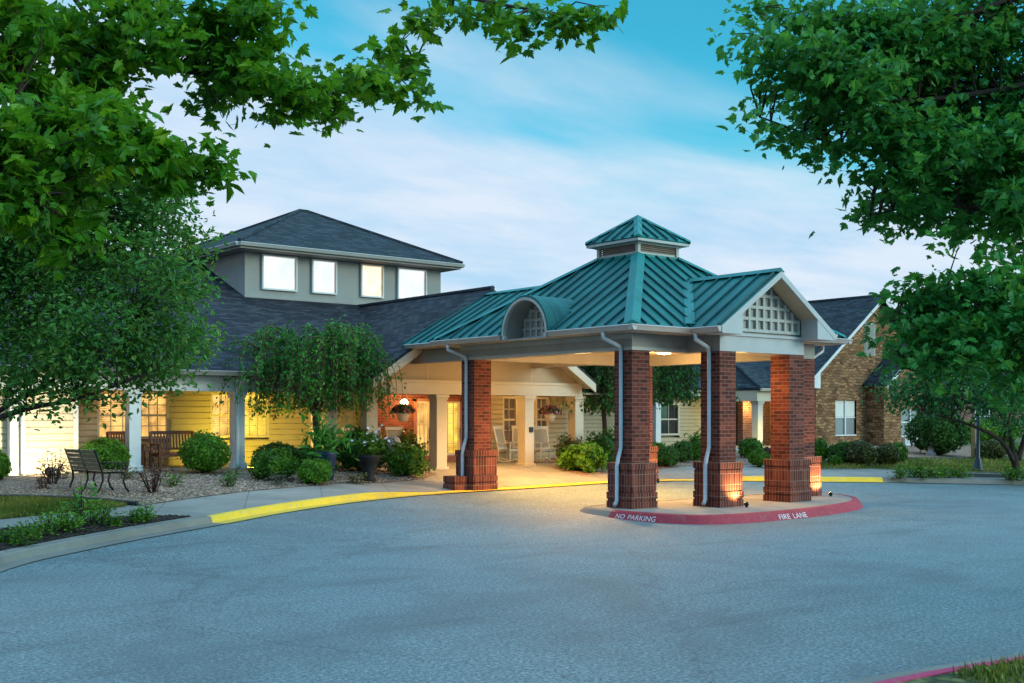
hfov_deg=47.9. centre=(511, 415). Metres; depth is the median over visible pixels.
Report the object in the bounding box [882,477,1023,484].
kerb
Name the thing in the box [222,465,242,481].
garden shrub
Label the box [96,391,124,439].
window
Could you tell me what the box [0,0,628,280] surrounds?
maple tree
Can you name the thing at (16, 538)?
bedding plant
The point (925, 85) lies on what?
maple tree
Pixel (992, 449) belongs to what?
round shrub
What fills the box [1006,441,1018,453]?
round shrub
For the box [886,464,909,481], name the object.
ground cover plant
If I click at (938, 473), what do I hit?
ground cover plant
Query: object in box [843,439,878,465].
round shrub
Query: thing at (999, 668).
verge grass
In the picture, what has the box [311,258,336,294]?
tower window
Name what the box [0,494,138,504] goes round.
edging strip
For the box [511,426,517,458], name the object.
rocking chair
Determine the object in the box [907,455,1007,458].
edging strip
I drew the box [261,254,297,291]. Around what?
tower window
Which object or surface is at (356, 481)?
garden shrub
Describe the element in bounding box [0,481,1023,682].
road
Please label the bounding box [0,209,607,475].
building
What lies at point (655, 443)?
round shrub
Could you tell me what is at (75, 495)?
shrub
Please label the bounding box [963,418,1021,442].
hedge
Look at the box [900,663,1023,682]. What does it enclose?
verge
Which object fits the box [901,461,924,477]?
ground cover plant
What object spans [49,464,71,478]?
garden shrub
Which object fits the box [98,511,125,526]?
bedding plant
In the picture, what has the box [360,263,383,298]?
tower window
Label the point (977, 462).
lamp post
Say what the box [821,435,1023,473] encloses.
lawn
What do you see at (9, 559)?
kerb
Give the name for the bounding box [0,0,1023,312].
sky
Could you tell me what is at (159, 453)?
garden bench
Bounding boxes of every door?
[417,401,429,455]
[447,402,460,454]
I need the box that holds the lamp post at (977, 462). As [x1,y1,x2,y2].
[972,402,983,470]
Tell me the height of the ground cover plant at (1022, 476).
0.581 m
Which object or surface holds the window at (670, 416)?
in the side wing
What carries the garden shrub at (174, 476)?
on the gravel bed at (19, 480)
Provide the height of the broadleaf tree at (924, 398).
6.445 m
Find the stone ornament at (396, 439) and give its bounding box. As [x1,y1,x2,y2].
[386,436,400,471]
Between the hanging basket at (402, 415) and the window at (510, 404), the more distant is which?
the window at (510, 404)
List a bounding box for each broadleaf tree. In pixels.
[0,160,236,430]
[859,300,1023,473]
[907,264,965,329]
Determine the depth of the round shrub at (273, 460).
27.53 m
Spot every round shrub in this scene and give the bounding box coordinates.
[0,449,12,479]
[78,436,132,469]
[177,429,231,472]
[244,447,300,479]
[252,441,305,463]
[296,445,315,465]
[296,458,332,483]
[332,424,389,470]
[383,439,434,477]
[384,426,428,454]
[553,432,585,466]
[556,440,610,472]
[586,426,613,461]
[652,440,665,448]
[657,445,679,466]
[671,440,693,461]
[681,424,700,460]
[737,437,764,456]
[746,446,770,466]
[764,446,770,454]
[815,437,827,461]
[826,442,847,463]
[827,455,841,464]
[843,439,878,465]
[876,442,900,464]
[890,442,908,462]
[974,445,986,458]
[980,439,1006,458]
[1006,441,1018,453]
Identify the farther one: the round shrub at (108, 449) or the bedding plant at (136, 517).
the round shrub at (108, 449)
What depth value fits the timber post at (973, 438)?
45.56 m
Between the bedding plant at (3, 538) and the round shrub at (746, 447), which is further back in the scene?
the round shrub at (746, 447)
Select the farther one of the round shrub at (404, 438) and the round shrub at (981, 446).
the round shrub at (981, 446)
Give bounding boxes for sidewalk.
[0,445,1022,552]
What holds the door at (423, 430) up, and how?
in the building at (301, 267)
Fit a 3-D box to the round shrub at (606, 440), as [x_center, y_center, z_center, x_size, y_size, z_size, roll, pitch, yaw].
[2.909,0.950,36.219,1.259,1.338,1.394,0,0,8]
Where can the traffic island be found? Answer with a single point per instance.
(757, 503)
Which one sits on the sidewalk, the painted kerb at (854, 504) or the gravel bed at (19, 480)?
the gravel bed at (19, 480)
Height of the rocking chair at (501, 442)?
1.167 m
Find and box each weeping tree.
[212,314,406,450]
[556,365,662,434]
[588,364,742,406]
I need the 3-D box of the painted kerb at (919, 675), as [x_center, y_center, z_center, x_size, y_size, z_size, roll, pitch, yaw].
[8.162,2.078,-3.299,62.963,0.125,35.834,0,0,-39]
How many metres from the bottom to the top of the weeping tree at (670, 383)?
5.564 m
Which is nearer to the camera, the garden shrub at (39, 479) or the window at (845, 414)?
the garden shrub at (39, 479)
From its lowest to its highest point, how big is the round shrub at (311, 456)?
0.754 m
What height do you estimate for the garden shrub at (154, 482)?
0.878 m
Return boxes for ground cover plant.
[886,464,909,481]
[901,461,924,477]
[910,457,936,479]
[923,461,952,477]
[936,464,958,477]
[948,464,973,478]
[995,463,1020,483]
[1006,465,1023,483]
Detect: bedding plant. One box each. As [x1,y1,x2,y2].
[0,524,16,542]
[6,523,37,546]
[15,517,45,539]
[28,506,68,535]
[43,501,76,530]
[55,508,85,532]
[72,503,105,525]
[90,495,116,523]
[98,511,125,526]
[124,507,145,522]
[126,500,156,520]
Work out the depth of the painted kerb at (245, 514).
25.60 m
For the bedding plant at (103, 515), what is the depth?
19.96 m
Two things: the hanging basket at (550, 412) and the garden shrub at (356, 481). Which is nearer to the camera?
the garden shrub at (356, 481)
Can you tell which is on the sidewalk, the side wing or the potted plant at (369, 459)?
the side wing
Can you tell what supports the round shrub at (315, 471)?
on the gravel bed at (19, 480)
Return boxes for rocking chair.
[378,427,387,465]
[385,427,412,463]
[493,426,517,461]
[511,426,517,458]
[534,426,556,461]
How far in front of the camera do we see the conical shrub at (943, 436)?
45.59 m
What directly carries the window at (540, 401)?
in the building at (301, 267)
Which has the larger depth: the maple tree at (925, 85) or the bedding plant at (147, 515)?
the bedding plant at (147, 515)
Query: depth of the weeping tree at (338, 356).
30.02 m
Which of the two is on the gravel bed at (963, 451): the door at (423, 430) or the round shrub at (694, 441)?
the round shrub at (694, 441)
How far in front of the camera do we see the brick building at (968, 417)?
75.12 m
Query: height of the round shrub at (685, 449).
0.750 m
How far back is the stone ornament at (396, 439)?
31.68 m
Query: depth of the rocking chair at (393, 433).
34.58 m
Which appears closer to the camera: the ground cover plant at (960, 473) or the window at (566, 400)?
the ground cover plant at (960, 473)
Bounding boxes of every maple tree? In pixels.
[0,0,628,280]
[705,0,1023,414]
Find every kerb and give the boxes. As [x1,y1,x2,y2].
[0,516,225,571]
[206,476,882,522]
[580,494,758,516]
[608,493,862,524]
[872,656,1021,682]
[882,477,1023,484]
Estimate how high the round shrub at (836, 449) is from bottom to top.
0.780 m
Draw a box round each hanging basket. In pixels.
[390,394,415,420]
[538,396,561,420]
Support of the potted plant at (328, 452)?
on the gravel bed at (19, 480)
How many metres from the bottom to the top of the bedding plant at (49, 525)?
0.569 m
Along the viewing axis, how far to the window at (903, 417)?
53.59 m
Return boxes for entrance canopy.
[401,215,852,508]
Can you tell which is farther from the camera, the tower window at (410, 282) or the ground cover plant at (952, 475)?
the tower window at (410, 282)
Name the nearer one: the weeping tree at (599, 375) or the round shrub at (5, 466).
the round shrub at (5, 466)
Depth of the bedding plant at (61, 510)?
18.94 m
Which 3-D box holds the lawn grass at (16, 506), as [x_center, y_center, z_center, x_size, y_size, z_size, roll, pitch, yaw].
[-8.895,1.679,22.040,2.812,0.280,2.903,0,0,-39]
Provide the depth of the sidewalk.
28.15 m
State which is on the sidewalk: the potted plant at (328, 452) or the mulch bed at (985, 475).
the mulch bed at (985, 475)
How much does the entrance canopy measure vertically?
7.145 m
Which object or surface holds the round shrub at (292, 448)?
on the gravel bed at (19, 480)
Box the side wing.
[584,362,770,446]
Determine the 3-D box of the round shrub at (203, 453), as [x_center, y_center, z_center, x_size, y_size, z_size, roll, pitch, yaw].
[-7.606,0.893,28.470,1.336,1.124,1.362,0,0,-39]
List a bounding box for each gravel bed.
[0,468,433,504]
[545,445,1016,474]
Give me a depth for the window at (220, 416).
32.43 m
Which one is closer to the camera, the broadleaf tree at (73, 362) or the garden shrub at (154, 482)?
the broadleaf tree at (73, 362)
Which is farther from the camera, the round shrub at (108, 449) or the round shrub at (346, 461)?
the round shrub at (346, 461)
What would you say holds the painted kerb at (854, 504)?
on the road
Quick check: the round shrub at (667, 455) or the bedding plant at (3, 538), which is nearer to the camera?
the bedding plant at (3, 538)
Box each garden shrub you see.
[34,445,68,483]
[35,470,52,488]
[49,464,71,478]
[118,467,137,478]
[132,456,173,492]
[161,469,186,486]
[218,471,238,486]
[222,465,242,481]
[264,471,290,485]
[345,471,369,483]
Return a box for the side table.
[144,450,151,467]
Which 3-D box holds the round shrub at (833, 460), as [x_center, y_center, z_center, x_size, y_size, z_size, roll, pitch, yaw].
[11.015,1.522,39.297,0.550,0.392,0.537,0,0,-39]
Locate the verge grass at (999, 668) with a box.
[951,651,1023,682]
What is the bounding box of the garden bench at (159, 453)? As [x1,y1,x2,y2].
[149,431,193,468]
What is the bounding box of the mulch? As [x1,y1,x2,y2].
[0,514,189,549]
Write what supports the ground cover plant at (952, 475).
on the sidewalk
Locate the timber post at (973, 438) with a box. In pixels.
[971,423,975,456]
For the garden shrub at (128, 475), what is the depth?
26.66 m
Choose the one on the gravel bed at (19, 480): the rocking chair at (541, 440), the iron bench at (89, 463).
the iron bench at (89, 463)
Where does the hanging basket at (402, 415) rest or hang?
hanging from the building at (301, 267)
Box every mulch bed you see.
[925,473,1021,477]
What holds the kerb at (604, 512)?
on the road
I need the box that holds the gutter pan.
[842,653,1023,682]
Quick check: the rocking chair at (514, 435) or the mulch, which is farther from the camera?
the rocking chair at (514, 435)
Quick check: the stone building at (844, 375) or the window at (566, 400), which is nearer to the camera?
the window at (566, 400)
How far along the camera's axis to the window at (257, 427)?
33.11 m
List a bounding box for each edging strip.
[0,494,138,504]
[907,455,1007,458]
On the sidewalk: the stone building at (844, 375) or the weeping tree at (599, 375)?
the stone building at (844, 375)
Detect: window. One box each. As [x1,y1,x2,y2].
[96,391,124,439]
[141,392,168,438]
[210,393,229,437]
[245,393,268,437]
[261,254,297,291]
[308,407,322,447]
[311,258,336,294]
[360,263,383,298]
[396,267,426,298]
[502,396,517,441]
[535,397,548,437]
[566,400,567,435]
[661,403,679,434]
[835,400,856,435]
[901,409,919,436]
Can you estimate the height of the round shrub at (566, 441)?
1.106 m
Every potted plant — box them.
[291,410,360,480]
[350,424,389,481]
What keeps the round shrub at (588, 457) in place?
on the gravel bed at (963, 451)
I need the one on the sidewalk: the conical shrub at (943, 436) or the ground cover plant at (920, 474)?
the ground cover plant at (920, 474)
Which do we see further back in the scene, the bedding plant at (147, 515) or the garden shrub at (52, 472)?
the garden shrub at (52, 472)
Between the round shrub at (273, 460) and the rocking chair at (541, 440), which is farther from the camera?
the rocking chair at (541, 440)
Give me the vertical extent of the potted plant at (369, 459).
1.466 m
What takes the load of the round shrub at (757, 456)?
on the sidewalk
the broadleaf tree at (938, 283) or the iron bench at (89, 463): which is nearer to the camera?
the iron bench at (89, 463)
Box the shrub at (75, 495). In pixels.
[49,474,98,526]
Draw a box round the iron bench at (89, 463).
[64,448,128,492]
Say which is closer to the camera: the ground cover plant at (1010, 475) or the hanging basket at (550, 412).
the ground cover plant at (1010, 475)
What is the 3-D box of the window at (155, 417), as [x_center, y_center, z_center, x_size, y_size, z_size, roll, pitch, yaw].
[-9.719,-0.015,31.197,0.840,1.270,0.155,0,0,-39]
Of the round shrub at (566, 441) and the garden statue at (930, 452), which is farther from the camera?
the garden statue at (930, 452)
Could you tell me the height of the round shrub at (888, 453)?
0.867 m
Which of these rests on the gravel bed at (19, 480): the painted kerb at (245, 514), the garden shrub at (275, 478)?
the garden shrub at (275, 478)
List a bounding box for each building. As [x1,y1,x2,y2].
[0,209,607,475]
[758,294,961,445]
[952,373,1023,433]
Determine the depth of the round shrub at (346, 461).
31.09 m
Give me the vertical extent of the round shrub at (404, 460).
1.055 m
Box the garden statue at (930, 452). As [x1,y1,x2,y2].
[926,442,935,455]
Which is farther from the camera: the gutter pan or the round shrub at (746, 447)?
the round shrub at (746, 447)
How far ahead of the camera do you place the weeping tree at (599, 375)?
37.28 m
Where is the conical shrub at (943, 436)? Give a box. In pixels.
[901,402,970,454]
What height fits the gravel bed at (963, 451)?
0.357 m
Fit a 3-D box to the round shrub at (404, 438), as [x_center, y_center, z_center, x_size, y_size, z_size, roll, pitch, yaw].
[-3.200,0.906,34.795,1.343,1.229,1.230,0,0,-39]
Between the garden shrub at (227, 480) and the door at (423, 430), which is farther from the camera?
the door at (423, 430)
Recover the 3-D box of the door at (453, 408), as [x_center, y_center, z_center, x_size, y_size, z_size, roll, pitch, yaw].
[-1.950,0.400,36.970,0.680,1.720,0.144,0,0,-39]
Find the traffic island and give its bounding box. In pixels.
[591,493,851,521]
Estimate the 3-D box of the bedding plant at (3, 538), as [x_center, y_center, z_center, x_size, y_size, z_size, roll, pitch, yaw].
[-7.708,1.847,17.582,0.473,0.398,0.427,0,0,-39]
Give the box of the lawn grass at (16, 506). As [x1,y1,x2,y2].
[0,495,127,518]
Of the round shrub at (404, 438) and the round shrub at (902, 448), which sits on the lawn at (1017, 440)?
the round shrub at (902, 448)

